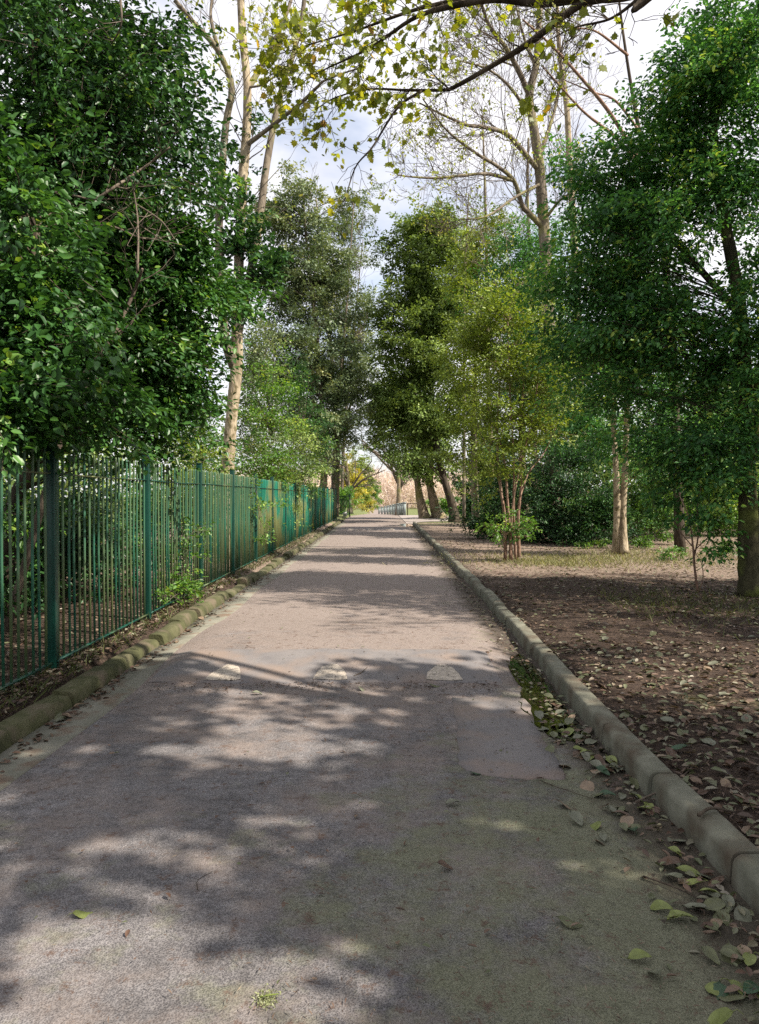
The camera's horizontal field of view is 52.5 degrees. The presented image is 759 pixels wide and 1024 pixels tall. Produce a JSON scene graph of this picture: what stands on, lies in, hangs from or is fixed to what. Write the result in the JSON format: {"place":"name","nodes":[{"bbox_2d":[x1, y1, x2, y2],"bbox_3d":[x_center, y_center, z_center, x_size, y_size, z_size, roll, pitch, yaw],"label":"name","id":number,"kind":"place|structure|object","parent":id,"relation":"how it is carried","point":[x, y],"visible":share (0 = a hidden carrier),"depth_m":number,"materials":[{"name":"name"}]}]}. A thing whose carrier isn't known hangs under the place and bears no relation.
{"place":"outdoors","nodes":[
{"label":"outdoors","id":0,"kind":"place"},
{"bbox_2d":[0,508,758,1023],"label":"road","id":1,"kind":"structure","parent":0,"point":[130,818],"depth_m":3.40,"materials":[{"name":"asphalt"}]},
{"bbox_2d":[66,910,92,918],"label":"fallen leaf","id":2,"kind":"object","parent":1,"relation":"on","point":[81,914],"visible":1,"depth_m":2.93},
{"bbox_2d":[0,523,344,790],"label":"drain channel","id":3,"kind":"object","parent":1,"relation":"on","point":[130,683],"visible":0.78,"depth_m":6.06,"materials":[{"name":"concrete"}]},
{"bbox_2d":[249,983,286,1013],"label":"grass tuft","id":4,"kind":"object","parent":1,"relation":"on","point":[267,998],"visible":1,"depth_m":2.43,"materials":[{"name":"plant"}]},
{"bbox_2d":[148,648,501,684],"bbox_3d":[-0.471,1.425,7.127,3.058,0.108,1.166,0,1,0],"label":"speed hump","id":5,"kind":"object","parent":1,"relation":"on","point":[235,665],"visible":0.99,"depth_m":7.00,"materials":[{"name":"concrete"}]},
{"bbox_2d":[338,527,409,529],"bbox_3d":[-0.278,0.822,37.071,3.445,0.111,1.166,0,1,0],"label":"speed hump","id":6,"kind":"object","parent":1,"relation":"on","point":[369,528],"visible":0.98,"depth_m":37.02,"materials":[{"name":"asphalt"}]},
{"bbox_2d":[0,526,758,1023],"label":"leaf litter","id":7,"kind":"object","parent":1,"relation":"on","point":[754,936],"visible":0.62,"depth_m":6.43,"materials":[{"name":"brown plant"}]},
{"bbox_2d":[658,856,685,864],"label":"fallen leaf","id":8,"kind":"object","parent":7,"relation":"on","point":[674,859],"visible":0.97,"depth_m":3.35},
{"bbox_2d":[452,697,564,779],"bbox_3d":[0.818,1.504,5.265,0.616,0.025,1.802,0,1,4],"label":"road patch","id":9,"kind":"object","parent":1,"relation":"on","point":[500,714],"visible":0.99,"depth_m":5.03,"materials":[{"name":"asphalt"}]},
{"bbox_2d":[508,654,591,744],"bbox_3d":[1.273,1.468,6.421,0.410,0.028,2.898,0,1,0],"label":"patch of low weeds","id":10,"kind":"object","parent":1,"relation":"on","point":[536,689],"visible":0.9,"depth_m":6.15,"materials":[{"name":"plant"}]},
{"bbox_2d":[551,915,582,928],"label":"fallen leaf","id":11,"kind":"object","parent":1,"relation":"on","point":[562,918],"visible":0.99,"depth_m":2.88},
{"bbox_2d":[567,809,582,825],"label":"fallen leaf","id":12,"kind":"object","parent":1,"relation":"on","point":[576,816],"visible":1,"depth_m":3.79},
{"bbox_2d":[580,778,594,790],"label":"fallen leaf","id":13,"kind":"object","parent":1,"relation":"on","point":[587,785],"visible":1,"depth_m":4.25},
{"bbox_2d":[619,822,627,830],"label":"fallen leaf","id":14,"kind":"object","parent":1,"relation":"on","point":[623,825],"visible":1,"depth_m":3.71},
{"bbox_2d":[620,814,633,827],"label":"fallen leaf","id":15,"kind":"object","parent":14,"relation":"on","point":[628,820],"visible":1,"depth_m":3.76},
{"bbox_2d":[620,948,651,958],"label":"fallen leaf","id":16,"kind":"object","parent":1,"relation":"on","point":[635,953],"visible":1,"depth_m":2.66,"materials":[{"name":"plant"}]},
{"bbox_2d":[650,899,672,909],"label":"fallen leaf","id":17,"kind":"object","parent":1,"relation":"on","point":[657,904],"visible":1,"depth_m":2.99,"materials":[{"name":"plant"}]},
{"bbox_2d":[643,875,697,898],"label":"fallen twig","id":18,"kind":"object","parent":1,"relation":"on","point":[687,892],"visible":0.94,"depth_m":3.15,"materials":[{"name":"wood"}]},
{"bbox_2d":[659,910,693,919],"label":"fallen leaf","id":19,"kind":"object","parent":1,"relation":"on","point":[683,913],"visible":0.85,"depth_m":2.92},
{"bbox_2d":[675,865,707,880],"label":"fallen leaf","id":20,"kind":"object","parent":1,"relation":"on","point":[685,868],"visible":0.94,"depth_m":3.27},
{"bbox_2d":[682,902,713,913],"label":"fallen leaf","id":21,"kind":"object","parent":1,"relation":"on","point":[695,904],"visible":1,"depth_m":3.00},
{"bbox_2d":[696,944,719,964],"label":"fallen leaf","id":22,"kind":"object","parent":1,"relation":"on","point":[710,952],"visible":1,"depth_m":2.67,"materials":[{"name":"plant"}]},
{"bbox_2d":[705,981,720,995],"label":"fallen leaf","id":23,"kind":"object","parent":1,"relation":"on","point":[709,986],"visible":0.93,"depth_m":2.50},
{"bbox_2d":[707,909,732,925],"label":"fallen leaf","id":24,"kind":"object","parent":1,"relation":"on","point":[723,918],"visible":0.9,"depth_m":2.92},
{"bbox_2d":[713,980,728,999],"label":"fallen leaf","id":25,"kind":"object","parent":1,"relation":"on","point":[720,987],"visible":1,"depth_m":2.50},
{"bbox_2d":[707,1007,743,1023],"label":"fallen leaf","id":26,"kind":"object","parent":1,"relation":"on","point":[722,1015],"visible":1,"depth_m":2.35,"materials":[{"name":"plant"}]},
{"bbox_2d":[722,894,734,913],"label":"fallen leaf","id":27,"kind":"object","parent":1,"relation":"on","point":[728,898],"visible":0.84,"depth_m":3.03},
{"bbox_2d":[703,897,727,909],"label":"fallen leaf","id":28,"kind":"object","parent":27,"relation":"on","point":[714,903],"visible":0.97,"depth_m":3.00,"materials":[{"name":"plant"}]},
{"bbox_2d":[715,948,744,959],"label":"fallen leaf","id":29,"kind":"object","parent":1,"relation":"on","point":[728,952],"visible":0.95,"depth_m":2.68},
{"bbox_2d":[719,940,741,964],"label":"fallen leaf","id":30,"kind":"object","parent":1,"relation":"on","point":[724,958],"visible":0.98,"depth_m":2.68,"materials":[{"name":"plant"}]},
{"bbox_2d":[715,994,754,1003],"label":"fallen leaf","id":31,"kind":"object","parent":1,"relation":"on","point":[731,997],"visible":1,"depth_m":2.46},
{"bbox_2d":[734,903,751,921],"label":"fallen leaf","id":32,"kind":"object","parent":1,"relation":"on","point":[739,916],"visible":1,"depth_m":2.94,"materials":[{"name":"plant"}]},
{"bbox_2d":[742,952,756,966],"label":"fallen leaf","id":33,"kind":"object","parent":1,"relation":"on","point":[750,959],"visible":1,"depth_m":2.65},
{"bbox_2d":[743,980,758,994],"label":"fallen leaf","id":34,"kind":"object","parent":1,"relation":"on","point":[750,990],"visible":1,"depth_m":2.49,"materials":[{"name":"plant"}]},
{"bbox_2d":[0,498,758,845],"bbox_3d":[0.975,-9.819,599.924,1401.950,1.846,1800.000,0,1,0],"label":"ground","id":35,"kind":"structure","parent":0,"point":[436,530],"depth_m":8.48,"materials":[{"name":"soil"}]},
{"bbox_2d":[0,475,75,619],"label":"understorey shrub","id":36,"kind":"object","parent":35,"relation":"on","point":[13,519],"visible":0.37,"depth_m":9.23,"materials":[{"name":"green plant"}]},
{"bbox_2d":[3,487,151,619],"bbox_3d":[-4.662,0.587,10.893,2.301,1.981,4.026,0,1,0],"label":"understorey shrub","id":37,"kind":"object","parent":35,"relation":"on","point":[60,561],"visible":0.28,"depth_m":10.97,"materials":[{"name":"green plant"}]},
{"bbox_2d":[0,100,167,479],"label":"holly tree","id":38,"kind":"object","parent":35,"relation":"on","point":[45,384],"visible":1,"depth_m":6.39,"materials":[{"name":"green plant"}]},
{"bbox_2d":[3,452,192,590],"bbox_3d":[-5.194,0.266,12.578,3.541,2.598,3.588,0,1,0],"label":"understorey shrub","id":39,"kind":"object","parent":35,"relation":"on","point":[76,501],"visible":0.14,"depth_m":12.36,"materials":[{"name":"green plant"}]},
{"bbox_2d":[4,0,218,631],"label":"bare bough shrub","id":40,"kind":"object","parent":35,"relation":"on","point":[28,544],"visible":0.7,"depth_m":8.56,"materials":[{"name":"brown plant"}]},
{"bbox_2d":[0,0,254,316],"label":"laurel tree","id":41,"kind":"object","parent":35,"relation":"on","point":[133,97],"visible":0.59,"depth_m":8.91,"materials":[{"name":"green plant"}]},
{"bbox_2d":[0,33,288,618],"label":"holly tree","id":42,"kind":"object","parent":35,"relation":"on","point":[166,368],"visible":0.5,"depth_m":9.73,"materials":[{"name":"green plant"}]},
{"bbox_2d":[59,462,229,570],"bbox_3d":[-4.958,0.277,16.480,4.116,2.783,3.220,0,1,0],"label":"understorey shrub","id":43,"kind":"object","parent":35,"relation":"on","point":[156,523],"visible":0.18,"depth_m":16.23,"materials":[{"name":"green plant"}]},
{"bbox_2d":[0,436,336,690],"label":"metal railings","id":44,"kind":"object","parent":35,"relation":"on","point":[246,529],"visible":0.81,"depth_m":8.94,"materials":[{"name":"metal"}]},
{"bbox_2d":[247,472,293,545],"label":"bramble","id":45,"kind":"object","parent":44,"relation":"attached to","point":[260,507],"visible":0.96,"depth_m":17.13,"materials":[{"name":"green plant"}]},
{"bbox_2d":[0,519,343,753],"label":"kerb","id":46,"kind":"structure","parent":35,"relation":"on","point":[21,724],"depth_m":6.82,"materials":[{"name":"concrete"}]},
{"bbox_2d":[152,566,208,606],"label":"bramble","id":47,"kind":"object","parent":35,"relation":"on","point":[168,593],"visible":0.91,"depth_m":10.62,"materials":[{"name":"green plant"}]},
{"bbox_2d":[154,516,214,600],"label":"bramble","id":48,"kind":"object","parent":35,"relation":"on","point":[188,543],"visible":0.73,"depth_m":10.95,"materials":[{"name":"green plant"}]},
{"bbox_2d":[127,393,248,508],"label":"leafy shrub","id":49,"kind":"object","parent":35,"relation":"on","point":[205,432],"visible":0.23,"depth_m":19.74,"materials":[{"name":"green plant"}]},
{"bbox_2d":[160,481,219,552],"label":"understorey shrub","id":50,"kind":"object","parent":35,"relation":"on","point":[192,514],"visible":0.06,"depth_m":20.56,"materials":[{"name":"green plant"}]},
{"bbox_2d":[155,426,250,508],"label":"leafy shrub","id":51,"kind":"object","parent":35,"relation":"on","point":[195,454],"visible":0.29,"depth_m":16.89,"materials":[{"name":"green plant"}]},
{"bbox_2d":[210,305,297,469],"bbox_3d":[-4.079,-3.950,25.043,2.823,5.825,3.274,0,1,0],"label":"leafy shrub","id":52,"kind":"object","parent":35,"relation":"on","point":[257,353],"visible":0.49,"depth_m":24.65,"materials":[{"name":"green plant"}]},
{"bbox_2d":[216,338,312,501],"bbox_3d":[-3.355,-2.604,22.413,2.853,4.643,3.444,0,1,0],"label":"leafy shrub","id":53,"kind":"object","parent":35,"relation":"on","point":[271,413],"visible":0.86,"depth_m":22.16,"materials":[{"name":"green plant"}]},
{"bbox_2d":[236,448,302,527],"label":"leafy shrub","id":54,"kind":"object","parent":35,"relation":"on","point":[264,465],"visible":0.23,"depth_m":22.74,"materials":[{"name":"green plant"}]},
{"bbox_2d":[164,0,396,558],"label":"sycamore tree","id":55,"kind":"object","parent":35,"relation":"on","point":[247,141],"visible":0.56,"depth_m":18.72,"materials":[{"name":"beige plant"}]},
{"bbox_2d":[202,102,295,329],"bbox_3d":[-3.343,-7.272,18.703,2.604,5.633,1.688,0,1,0],"label":"ivy","id":56,"kind":"object","parent":55,"relation":"attached to","point":[278,260],"visible":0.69,"depth_m":18.60,"materials":[{"name":"green plant"}]},
{"bbox_2d":[245,414,346,538],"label":"leafy shrub","id":57,"kind":"object","parent":35,"relation":"on","point":[301,448],"visible":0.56,"depth_m":25.78,"materials":[{"name":"green plant"}]},
{"bbox_2d":[260,347,345,501],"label":"leafy shrub","id":58,"kind":"object","parent":35,"relation":"on","point":[304,407],"visible":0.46,"depth_m":30.71,"materials":[{"name":"green plant"}]},
{"bbox_2d":[242,157,381,488],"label":"evergreen oak","id":59,"kind":"object","parent":35,"relation":"on","point":[309,260],"visible":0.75,"depth_m":46.12,"materials":[{"name":"green plant"}]},
{"bbox_2d":[295,182,388,516],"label":"evergreen oak","id":60,"kind":"object","parent":35,"relation":"on","point":[344,227],"visible":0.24,"depth_m":57.12,"materials":[{"name":"green plant"}]},
{"bbox_2d":[321,201,367,489],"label":"tree","id":61,"kind":"object","parent":35,"relation":"on","point":[332,482],"visible":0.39,"depth_m":53.68,"materials":[{"name":"brown plant"}]},
{"bbox_2d":[339,485,363,514],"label":"flowering shrub","id":62,"kind":"object","parent":35,"relation":"on","point":[345,491],"visible":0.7,"depth_m":65.58,"materials":[{"name":"green plant"}]},
{"bbox_2d":[319,445,384,512],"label":"palm tree","id":63,"kind":"object","parent":35,"relation":"on","point":[347,481],"visible":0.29,"depth_m":79.63,"materials":[{"name":"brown plant"}]},
{"bbox_2d":[340,453,368,510],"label":"flowering shrub","id":64,"kind":"object","parent":35,"relation":"on","point":[352,480],"visible":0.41,"depth_m":85.80,"materials":[{"name":"yellow plant"}]},
{"bbox_2d":[339,220,378,511],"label":"tree","id":65,"kind":"object","parent":35,"relation":"on","point":[342,483],"visible":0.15,"depth_m":65.74,"materials":[{"name":"brown plant"}]},
{"bbox_2d":[349,443,376,505],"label":"flowering shrub","id":66,"kind":"object","parent":35,"relation":"on","point":[361,465],"visible":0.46,"depth_m":107.15,"materials":[{"name":"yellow plant"}]},
{"bbox_2d":[213,463,516,507],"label":"woodland twigs","id":67,"kind":"object","parent":35,"relation":"on","point":[388,497],"visible":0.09,"depth_m":210.91,"materials":[{"name":"plant"}]},
{"bbox_2d":[355,470,376,513],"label":"flowering shrub","id":68,"kind":"object","parent":35,"relation":"on","point":[371,502],"visible":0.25,"depth_m":125.21,"materials":[{"name":"yellow plant"}]},
{"bbox_2d":[363,473,383,509],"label":"flowering shrub","id":69,"kind":"object","parent":35,"relation":"on","point":[378,490],"visible":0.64,"depth_m":184.13,"materials":[{"name":"green plant"}]},
{"bbox_2d":[0,529,758,715],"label":"grass","id":70,"kind":"structure","parent":35,"relation":"on","point":[551,561],"depth_m":13.14,"materials":[{"name":"plant"}]},
{"bbox_2d":[3,356,758,542],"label":"woodland foliage","id":71,"kind":"object","parent":35,"relation":"on","point":[100,455],"visible":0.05,"depth_m":33.98,"materials":[{"name":"green plant"}]},
{"bbox_2d":[356,418,411,514],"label":"bare tree","id":72,"kind":"object","parent":35,"relation":"on","point":[399,480],"visible":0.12,"depth_m":77.84,"materials":[{"name":"brown plant"}]},
{"bbox_2d":[378,502,405,514],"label":"concrete railings","id":73,"kind":"object","parent":35,"relation":"on","point":[390,509],"visible":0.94,"depth_m":79.89,"materials":[{"name":"concrete"}]},
{"bbox_2d":[344,364,461,518],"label":"twin trunk tree","id":74,"kind":"object","parent":35,"relation":"on","point":[427,478],"visible":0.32,"depth_m":54.57,"materials":[{"name":"green plant"}]},
{"bbox_2d":[357,191,494,522],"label":"leaning tree","id":75,"kind":"object","parent":35,"relation":"on","point":[420,280],"visible":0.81,"depth_m":46.20,"materials":[{"name":"green plant"}]},
{"bbox_2d":[425,496,461,514],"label":"evergreen shrub","id":76,"kind":"object","parent":35,"relation":"on","point":[443,503],"visible":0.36,"depth_m":74.60,"materials":[{"name":"green plant"}]},
{"bbox_2d":[230,0,680,237],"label":"maple tree","id":77,"kind":"object","parent":35,"relation":"on","point":[282,70],"visible":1,"depth_m":6.72,"materials":[{"name":"green plant"}]},
{"bbox_2d":[443,151,490,523],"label":"bare tree","id":78,"kind":"object","parent":35,"relation":"on","point":[463,494],"visible":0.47,"depth_m":43.86,"materials":[{"name":"brown plant"}]},
{"bbox_2d":[449,437,489,518],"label":"evergreen shrub","id":79,"kind":"object","parent":35,"relation":"on","point":[457,483],"visible":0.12,"depth_m":52.84,"materials":[{"name":"green plant"}]},
{"bbox_2d":[419,194,526,523],"bbox_3d":[4.559,-6.842,35.830,5.457,15.333,5.299,0,1,0],"label":"leafy tree","id":80,"kind":"object","parent":35,"relation":"on","point":[472,439],"visible":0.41,"depth_m":35.53,"materials":[{"name":"green plant"}]},
{"bbox_2d":[443,85,524,515],"bbox_3d":[4.903,-10.450,37.716,3.930,22.474,4.740,0,1,0],"label":"bare tree","id":81,"kind":"object","parent":35,"relation":"on","point":[484,190],"visible":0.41,"depth_m":37.63,"materials":[{"name":"brown plant"}]},
{"bbox_2d":[434,443,546,538],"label":"evergreen shrub","id":82,"kind":"object","parent":35,"relation":"on","point":[495,504],"visible":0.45,"depth_m":26.73,"materials":[{"name":"green plant"}]},
{"bbox_2d":[463,415,527,500],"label":"evergreen shrub","id":83,"kind":"object","parent":35,"relation":"on","point":[488,460],"visible":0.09,"depth_m":39.46,"materials":[{"name":"green plant"}]},
{"bbox_2d":[365,3,625,521],"bbox_3d":[4.880,-10.176,27.636,7.220,22.339,11.590,1,1,35],"label":"tall bare tree","id":84,"kind":"object","parent":35,"relation":"on","point":[535,162],"visible":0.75,"depth_m":26.94,"materials":[{"name":"grey plant"}]},
{"bbox_2d":[473,506,542,546],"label":"shrub","id":85,"kind":"object","parent":35,"relation":"on","point":[491,530],"visible":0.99,"depth_m":17.66,"materials":[{"name":"green plant"}]},
{"bbox_2d":[437,254,607,559],"bbox_3d":[3.313,-2.493,18.143,3.987,7.253,3.087,0,1,0],"label":"multi stem shrub","id":86,"kind":"object","parent":35,"relation":"on","point":[477,345],"visible":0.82,"depth_m":17.77,"materials":[{"name":"green plant"}]},
{"bbox_2d":[488,110,558,526],"bbox_3d":[6.320,-8.245,32.844,3.259,18.258,3.042,0,1,0],"label":"bare tree","id":87,"kind":"object","parent":35,"relation":"on","point":[527,178],"visible":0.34,"depth_m":32.69,"materials":[{"name":"brown plant"}]},
{"bbox_2d":[444,189,605,522],"bbox_3d":[5.887,-5.933,31.036,6.615,13.711,6.462,0,1,0],"label":"leafy tree","id":88,"kind":"object","parent":35,"relation":"on","point":[521,244],"visible":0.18,"depth_m":30.30,"materials":[{"name":"green plant"}]},
{"bbox_2d":[481,330,606,485],"bbox_3d":[6.557,-3.727,28.902,5.710,6.759,4.148,0,1,0],"label":"evergreen shrub","id":89,"kind":"object","parent":35,"relation":"on","point":[515,399],"visible":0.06,"depth_m":28.36,"materials":[{"name":"green plant"}]},
{"bbox_2d":[500,433,611,543],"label":"evergreen shrub","id":90,"kind":"object","parent":35,"relation":"on","point":[539,500],"visible":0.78,"depth_m":24.32,"materials":[{"name":"green plant"}]},
{"bbox_2d":[515,5,597,529],"bbox_3d":[7.612,-12.258,33.887,4.479,26.250,3.996,0,1,0],"label":"bare tree","id":91,"kind":"object","parent":35,"relation":"on","point":[567,126],"visible":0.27,"depth_m":33.56,"materials":[{"name":"brown plant"}]},
{"bbox_2d":[526,376,636,495],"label":"evergreen shrub","id":92,"kind":"object","parent":35,"relation":"on","point":[571,427],"visible":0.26,"depth_m":25.67,"materials":[{"name":"green plant"}]},
{"bbox_2d":[413,522,758,915],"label":"kerb","id":93,"kind":"structure","parent":35,"relation":"on","point":[727,847],"depth_m":4.24,"materials":[{"name":"concrete"}]},
{"bbox_2d":[697,807,735,816],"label":"fallen twig","id":94,"kind":"object","parent":93,"relation":"on","point":[701,813],"visible":1,"depth_m":3.59,"materials":[{"name":"wood"}]},
{"bbox_2d":[574,538,611,548],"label":"plant","id":95,"kind":"object","parent":35,"relation":"on","point":[603,545],"visible":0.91,"depth_m":21.92,"materials":[{"name":"green plant"}]},
{"bbox_2d":[507,4,685,551],"bbox_3d":[5.367,-6.691,20.300,5.552,15.667,2.919,-1,1,-38],"label":"brown limbed tree","id":96,"kind":"object","parent":35,"relation":"on","point":[679,540],"visible":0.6,"depth_m":20.23,"materials":[{"name":"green plant"}]},
{"bbox_2d":[551,466,662,547],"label":"evergreen shrub","id":97,"kind":"object","parent":35,"relation":"on","point":[599,508],"visible":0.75,"depth_m":23.08,"materials":[{"name":"green plant"}]},
{"bbox_2d":[515,161,703,554],"bbox_3d":[5.872,-3.850,20.105,5.146,9.932,3.965,1,2,43],"label":"slim twin tree","id":98,"kind":"object","parent":35,"relation":"on","point":[619,541],"visible":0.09,"depth_m":19.64,"materials":[{"name":"green plant"}]},
{"bbox_2d":[499,0,758,596],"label":"mossy trunk tree","id":99,"kind":"object","parent":35,"relation":"on","point":[718,71],"visible":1,"depth_m":11.88,"materials":[{"name":"green plant"}]},
{"bbox_2d":[629,535,654,548],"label":"plant","id":100,"kind":"object","parent":35,"relation":"on","point":[645,542],"visible":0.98,"depth_m":21.92,"materials":[{"name":"green plant"}]},
{"bbox_2d":[590,425,697,542],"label":"evergreen shrub","id":101,"kind":"object","parent":35,"relation":"on","point":[640,509],"visible":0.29,"depth_m":24.58,"materials":[{"name":"green plant"}]},
{"bbox_2d":[655,545,688,560],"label":"plant","id":102,"kind":"object","parent":35,"relation":"on","point":[667,554],"visible":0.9,"depth_m":18.20,"materials":[{"name":"green plant"}]},
{"bbox_2d":[635,365,738,467],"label":"evergreen shrub","id":103,"kind":"object","parent":35,"relation":"on","point":[686,420],"visible":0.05,"depth_m":23.61,"materials":[{"name":"green plant"}]},
{"bbox_2d":[627,457,758,535],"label":"evergreen shrub","id":104,"kind":"object","parent":35,"relation":"on","point":[726,511],"visible":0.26,"depth_m":28.62,"materials":[{"name":"green plant"}]},
{"bbox_2d":[636,479,750,592],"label":"sapling","id":105,"kind":"object","parent":35,"relation":"on","point":[691,520],"visible":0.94,"depth_m":11.87,"materials":[{"name":"green plant"}]},
{"bbox_2d":[0,0,758,497],"label":"sky","id":106,"kind":"structure","parent":0,"point":[643,32],"materials":[{"name":"white"}]},
{"bbox_2d":[398,515,448,523],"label":"side path","id":107,"kind":"structure","parent":0,"point":[409,519],"depth_m":52.57,"materials":[{"name":"concrete"}]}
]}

